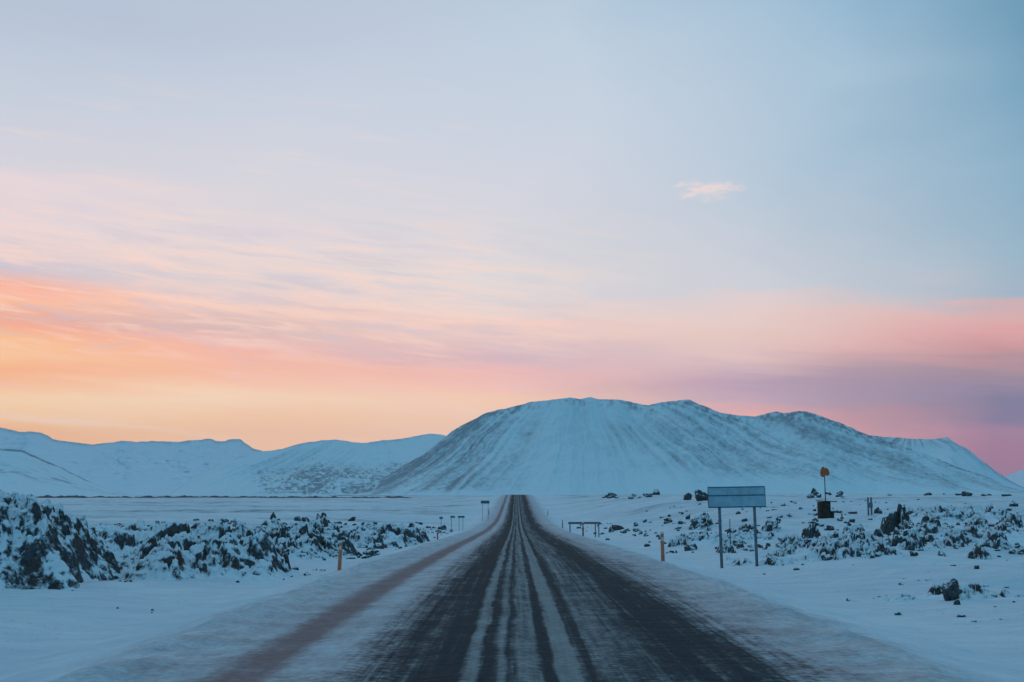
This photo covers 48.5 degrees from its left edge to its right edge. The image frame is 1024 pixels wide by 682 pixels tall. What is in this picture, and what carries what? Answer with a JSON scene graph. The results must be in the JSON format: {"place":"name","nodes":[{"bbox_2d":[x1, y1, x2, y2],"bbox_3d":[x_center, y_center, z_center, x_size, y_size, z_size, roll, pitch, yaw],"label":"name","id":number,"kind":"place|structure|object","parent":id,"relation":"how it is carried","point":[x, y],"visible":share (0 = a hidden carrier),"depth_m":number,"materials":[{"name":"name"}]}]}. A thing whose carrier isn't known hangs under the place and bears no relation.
{"place":"outdoors","nodes":[
{"label":"outdoors","id":0,"kind":"place"},
{"bbox_2d":[0,448,136,496],"bbox_3d":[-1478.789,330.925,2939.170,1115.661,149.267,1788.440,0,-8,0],"label":"hill","id":1,"kind":"structure","parent":0,"point":[23,472],"depth_m":2911.75,"materials":[{"name":"white snow"}]},
{"bbox_2d":[0,428,260,494],"bbox_3d":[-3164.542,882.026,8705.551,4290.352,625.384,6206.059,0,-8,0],"label":"range","id":2,"kind":"structure","parent":0,"point":[147,468],"depth_m":8771.94,"materials":[{"name":"white snow"}]},
{"bbox_2d":[37,495,263,497],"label":"shore bank","id":3,"kind":"structure","parent":0,"point":[77,496],"depth_m":1391.38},
{"bbox_2d":[166,434,445,495],"bbox_3d":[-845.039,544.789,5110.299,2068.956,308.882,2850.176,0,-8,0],"label":"mountain","id":4,"kind":"structure","parent":0,"point":[331,468],"depth_m":4732.97,"materials":[{"name":"white snow"}]},
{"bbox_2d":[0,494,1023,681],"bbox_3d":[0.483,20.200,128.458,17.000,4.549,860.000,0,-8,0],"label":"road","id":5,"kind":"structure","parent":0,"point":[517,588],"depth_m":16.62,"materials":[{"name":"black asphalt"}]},
{"bbox_2d":[337,540,342,570],"bbox_3d":[-5.729,7.182,37.902,0.131,1.058,0.102,2,-8,0],"label":"marker post","id":6,"kind":"object","parent":5,"relation":"on","point":[340,556],"visible":0.94,"depth_m":37.88,"materials":[{"name":"orange plastic"}]},
{"bbox_2d":[481,500,488,520],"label":"road sign","id":7,"kind":"object","parent":5,"relation":"on","point":[484,502],"visible":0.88,"depth_m":168.31,"materials":[{"name":"metal"}]},
{"bbox_2d":[568,522,599,536],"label":"rail barrier","id":8,"kind":"object","parent":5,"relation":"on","point":[595,523],"visible":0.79,"depth_m":110.57,"materials":[{"name":"metal"}]},
{"bbox_2d":[660,531,664,560],"bbox_3d":[5.147,7.087,38.883,0.131,1.136,0.102,-1,-8,0],"label":"marker post","id":9,"kind":"object","parent":5,"relation":"on","point":[662,546],"visible":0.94,"depth_m":38.86,"materials":[{"name":"orange plastic"}]},
{"bbox_2d":[0,494,1023,676],"bbox_3d":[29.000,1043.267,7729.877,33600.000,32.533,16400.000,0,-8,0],"label":"ground","id":10,"kind":"structure","parent":0,"point":[37,624],"depth_m":42.16,"materials":[{"name":"white snow"}]},
{"bbox_2d":[0,489,136,590],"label":"lava outcrop","id":11,"kind":"object","parent":10,"relation":"on","point":[46,544],"visible":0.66,"depth_m":33.07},
{"bbox_2d":[95,522,154,555],"bbox_3d":[-22.297,9.989,55.254,17.014,2.808,12.032,0,-8,0],"label":"lava outcrop","id":12,"kind":"object","parent":10,"relation":"on","point":[130,537],"visible":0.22,"depth_m":53.12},
{"bbox_2d":[88,519,163,532],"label":"lava outcrop","id":13,"kind":"object","parent":10,"relation":"on","point":[152,527],"visible":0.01,"depth_m":75.93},
{"bbox_2d":[118,518,298,580],"bbox_3d":[-11.142,7.867,41.373,7.404,2.742,10.017,0,-8,0],"label":"lava outcrop","id":14,"kind":"object","parent":10,"relation":"on","point":[178,550],"visible":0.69,"depth_m":39.58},
{"bbox_2d":[99,515,452,612],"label":"lava rubble","id":15,"kind":"object","parent":10,"relation":"on","point":[369,552],"visible":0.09,"depth_m":73.27,"materials":[{"name":"black stone"}]},
{"bbox_2d":[247,514,357,558],"bbox_3d":[-11.767,10.712,60.158,8.426,2.974,18.029,0,-8,0],"label":"lava outcrop","id":16,"kind":"object","parent":10,"relation":"on","point":[317,537],"visible":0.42,"depth_m":57.48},
{"bbox_2d":[264,496,409,497],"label":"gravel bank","id":17,"kind":"structure","parent":10,"relation":"on","point":[335,497],"depth_m":1218.37,"materials":[{"name":"black gravel"}]},
{"bbox_2d":[340,522,429,547],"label":"lava outcrop","id":18,"kind":"object","parent":10,"relation":"on","point":[390,535],"visible":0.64,"depth_m":79.75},
{"bbox_2d":[608,492,615,496],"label":"lava boulder","id":19,"kind":"object","parent":10,"relation":"on","point":[611,494],"visible":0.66,"depth_m":265.27,"materials":[{"name":"grey stone"}]},
{"bbox_2d":[612,525,621,530],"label":"lava boulder","id":20,"kind":"object","parent":10,"relation":"on","point":[616,527],"visible":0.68,"depth_m":125.23,"materials":[{"name":"black stone"}]},
{"bbox_2d":[653,489,659,494],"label":"lava boulder","id":21,"kind":"object","parent":10,"relation":"on","point":[656,492],"visible":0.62,"depth_m":275.09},
{"bbox_2d":[668,536,686,546],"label":"lava outcrop","id":22,"kind":"object","parent":10,"relation":"on","point":[678,541],"visible":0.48,"depth_m":72.47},
{"bbox_2d":[683,493,691,499],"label":"lava boulder","id":23,"kind":"object","parent":10,"relation":"on","point":[687,496],"visible":0.84,"depth_m":192.35,"materials":[{"name":"black stone"}]},
{"bbox_2d":[688,512,713,529],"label":"lava outcrop","id":24,"kind":"object","parent":10,"relation":"on","point":[702,521],"visible":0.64,"depth_m":103.37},
{"bbox_2d":[694,489,707,500],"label":"lava boulder","id":25,"kind":"object","parent":10,"relation":"on","point":[700,495],"visible":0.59,"depth_m":176.24,"materials":[{"name":"black stone"}]},
{"bbox_2d":[664,529,773,545],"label":"lava outcrop","id":26,"kind":"object","parent":10,"relation":"on","point":[704,537],"visible":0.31,"depth_m":75.09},
{"bbox_2d":[716,539,736,552],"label":"lava outcrop","id":27,"kind":"object","parent":10,"relation":"on","point":[727,547],"visible":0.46,"depth_m":59.05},
{"bbox_2d":[707,485,765,567],"bbox_3d":[9.372,7.859,47.197,2.369,3.680,0.156,-2,-8,5],"label":"road sign","id":28,"kind":"object","parent":10,"relation":"on","point":[719,497],"visible":0.96,"depth_m":47.30,"materials":[{"name":"metal"}]},
{"bbox_2d":[736,523,760,533],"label":"lava outcrop","id":29,"kind":"object","parent":10,"relation":"on","point":[745,527],"visible":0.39,"depth_m":80.03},
{"bbox_2d":[761,519,781,531],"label":"lava outcrop","id":30,"kind":"object","parent":10,"relation":"on","point":[770,525],"visible":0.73,"depth_m":80.88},
{"bbox_2d":[780,534,805,547],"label":"lava outcrop","id":31,"kind":"object","parent":10,"relation":"on","point":[787,541],"visible":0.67,"depth_m":64.26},
{"bbox_2d":[576,499,1020,614],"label":"lava rubble","id":32,"kind":"object","parent":10,"relation":"on","point":[690,547],"visible":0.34,"depth_m":100.07,"materials":[{"name":"black stone"}]},
{"bbox_2d":[801,523,820,538],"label":"lava outcrop","id":33,"kind":"object","parent":10,"relation":"on","point":[811,530],"visible":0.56,"depth_m":69.28,"materials":[{"name":"black stone"}]},
{"bbox_2d":[724,537,908,565],"bbox_3d":[12.590,9.418,49.145,7.819,1.936,8.808,0,-8,0],"label":"lava outcrop","id":34,"kind":"object","parent":10,"relation":"on","point":[830,549],"visible":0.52,"depth_m":47.52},
{"bbox_2d":[816,467,836,518],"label":"orange marker","id":35,"kind":"object","parent":10,"relation":"on","point":[824,509],"visible":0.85,"depth_m":93.99,"materials":[{"name":"brown metal"}]},
{"bbox_2d":[826,525,834,530],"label":"lava boulder","id":36,"kind":"object","parent":10,"relation":"on","point":[830,528],"visible":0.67,"depth_m":77.62,"materials":[{"name":"black stone"}]},
{"bbox_2d":[842,523,864,534],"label":"lava outcrop","id":37,"kind":"object","parent":10,"relation":"on","point":[855,527],"visible":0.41,"depth_m":73.66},
{"bbox_2d":[867,497,872,514],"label":"twin post","id":38,"kind":"object","parent":10,"relation":"on","point":[870,505],"visible":0.72,"depth_m":102.59,"materials":[{"name":"metal"}]},
{"bbox_2d":[860,543,884,556],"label":"lava outcrop","id":39,"kind":"object","parent":10,"relation":"on","point":[866,549],"visible":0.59,"depth_m":46.55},
{"bbox_2d":[801,527,946,549],"bbox_3d":[17.812,10.262,56.069,8.805,2.335,12.012,0,-8,0],"label":"lava outcrop","id":40,"kind":"object","parent":10,"relation":"on","point":[928,540],"visible":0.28,"depth_m":53.10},
{"bbox_2d":[880,503,913,534],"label":"lava outcrop","id":41,"kind":"object","parent":10,"relation":"on","point":[899,519],"visible":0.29,"depth_m":66.87,"materials":[{"name":"black stone"}]},
{"bbox_2d":[902,531,923,550],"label":"lava outcrop","id":42,"kind":"object","parent":10,"relation":"on","point":[914,543],"visible":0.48,"depth_m":50.23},
{"bbox_2d":[910,551,917,555],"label":"lava boulder","id":43,"kind":"object","parent":10,"relation":"on","point":[912,553],"visible":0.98,"depth_m":46.19,"materials":[{"name":"black stone"}]},
{"bbox_2d":[920,514,940,526],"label":"lava outcrop","id":44,"kind":"object","parent":10,"relation":"on","point":[926,518],"visible":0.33,"depth_m":78.55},
{"bbox_2d":[846,582,1023,601],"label":"lava outcrop","id":45,"kind":"object","parent":10,"relation":"on","point":[977,590],"visible":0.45,"depth_m":28.79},
{"bbox_2d":[887,523,983,542],"bbox_3d":[21.423,10.469,59.066,6.814,2.053,8.028,0,-8,0],"label":"lava outcrop","id":46,"kind":"object","parent":10,"relation":"on","point":[942,531],"visible":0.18,"depth_m":57.76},
{"bbox_2d":[871,503,1023,523],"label":"lava outcrop","id":47,"kind":"object","parent":10,"relation":"on","point":[991,513],"visible":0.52,"depth_m":90.02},
{"bbox_2d":[942,578,960,600],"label":"lava boulder","id":48,"kind":"object","parent":10,"relation":"on","point":[951,590],"visible":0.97,"depth_m":27.67,"materials":[{"name":"black stone"}]},
{"bbox_2d":[942,527,968,546],"bbox_3d":[21.055,9.644,54.128,1.343,1.538,1.738,0,-8,0],"label":"lava outcrop","id":49,"kind":"object","parent":10,"relation":"on","point":[957,536],"visible":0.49,"depth_m":53.77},
{"bbox_2d":[961,491,972,495],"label":"lava boulder","id":50,"kind":"object","parent":10,"relation":"on","point":[965,493],"visible":0.99,"depth_m":232.94,"materials":[{"name":"black stone"}]},
{"bbox_2d":[964,513,987,528],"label":"lava outcrop","id":51,"kind":"object","parent":10,"relation":"on","point":[979,522],"visible":0.37,"depth_m":70.43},
{"bbox_2d":[966,543,991,559],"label":"lava outcrop","id":52,"kind":"object","parent":10,"relation":"on","point":[979,551],"visible":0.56,"depth_m":46.67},
{"bbox_2d":[968,523,1023,545],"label":"lava outcrop","id":53,"kind":"object","parent":10,"relation":"on","point":[1013,535],"visible":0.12,"depth_m":59.48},
{"bbox_2d":[983,530,1012,549],"bbox_3d":[22.278,9.433,52.289,1.500,1.463,1.954,0,-8,0],"label":"lava outcrop","id":54,"kind":"object","parent":10,"relation":"on","point":[996,540],"visible":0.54,"depth_m":51.92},
{"bbox_2d":[995,513,1023,527],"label":"lava outcrop","id":55,"kind":"object","parent":10,"relation":"on","point":[1013,520],"visible":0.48,"depth_m":71.52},
{"bbox_2d":[1009,548,1015,553],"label":"lava boulder","id":56,"kind":"object","parent":10,"relation":"on","point":[1012,551],"visible":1,"depth_m":50.76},
{"bbox_2d":[1017,546,1023,554],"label":"lava boulder","id":57,"kind":"object","parent":10,"relation":"on","point":[1020,551],"visible":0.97,"depth_m":50.58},
{"bbox_2d":[0,0,1023,475],"label":"sky","id":58,"kind":"structure","parent":0,"point":[268,225],"materials":[{"name":"blue"}]},
{"bbox_2d":[352,397,1023,495],"bbox_3d":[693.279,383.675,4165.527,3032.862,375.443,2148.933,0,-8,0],"label":"mountain","id":59,"kind":"structure","parent":0,"point":[574,446],"depth_m":3783.98,"materials":[{"name":"white snow"}]},
{"bbox_2d":[871,435,1023,489],"bbox_3d":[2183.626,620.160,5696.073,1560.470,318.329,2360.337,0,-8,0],"label":"mountain","id":60,"kind":"structure","parent":0,"point":[947,450],"depth_m":5529.52,"materials":[{"name":"white snow"}]},
{"bbox_2d":[1004,470,1023,486],"bbox_3d":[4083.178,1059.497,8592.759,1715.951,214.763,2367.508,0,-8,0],"label":"ridge","id":61,"kind":"structure","parent":0,"point":[1017,477],"depth_m":8660.24,"materials":[{"name":"white snow"}]}
]}

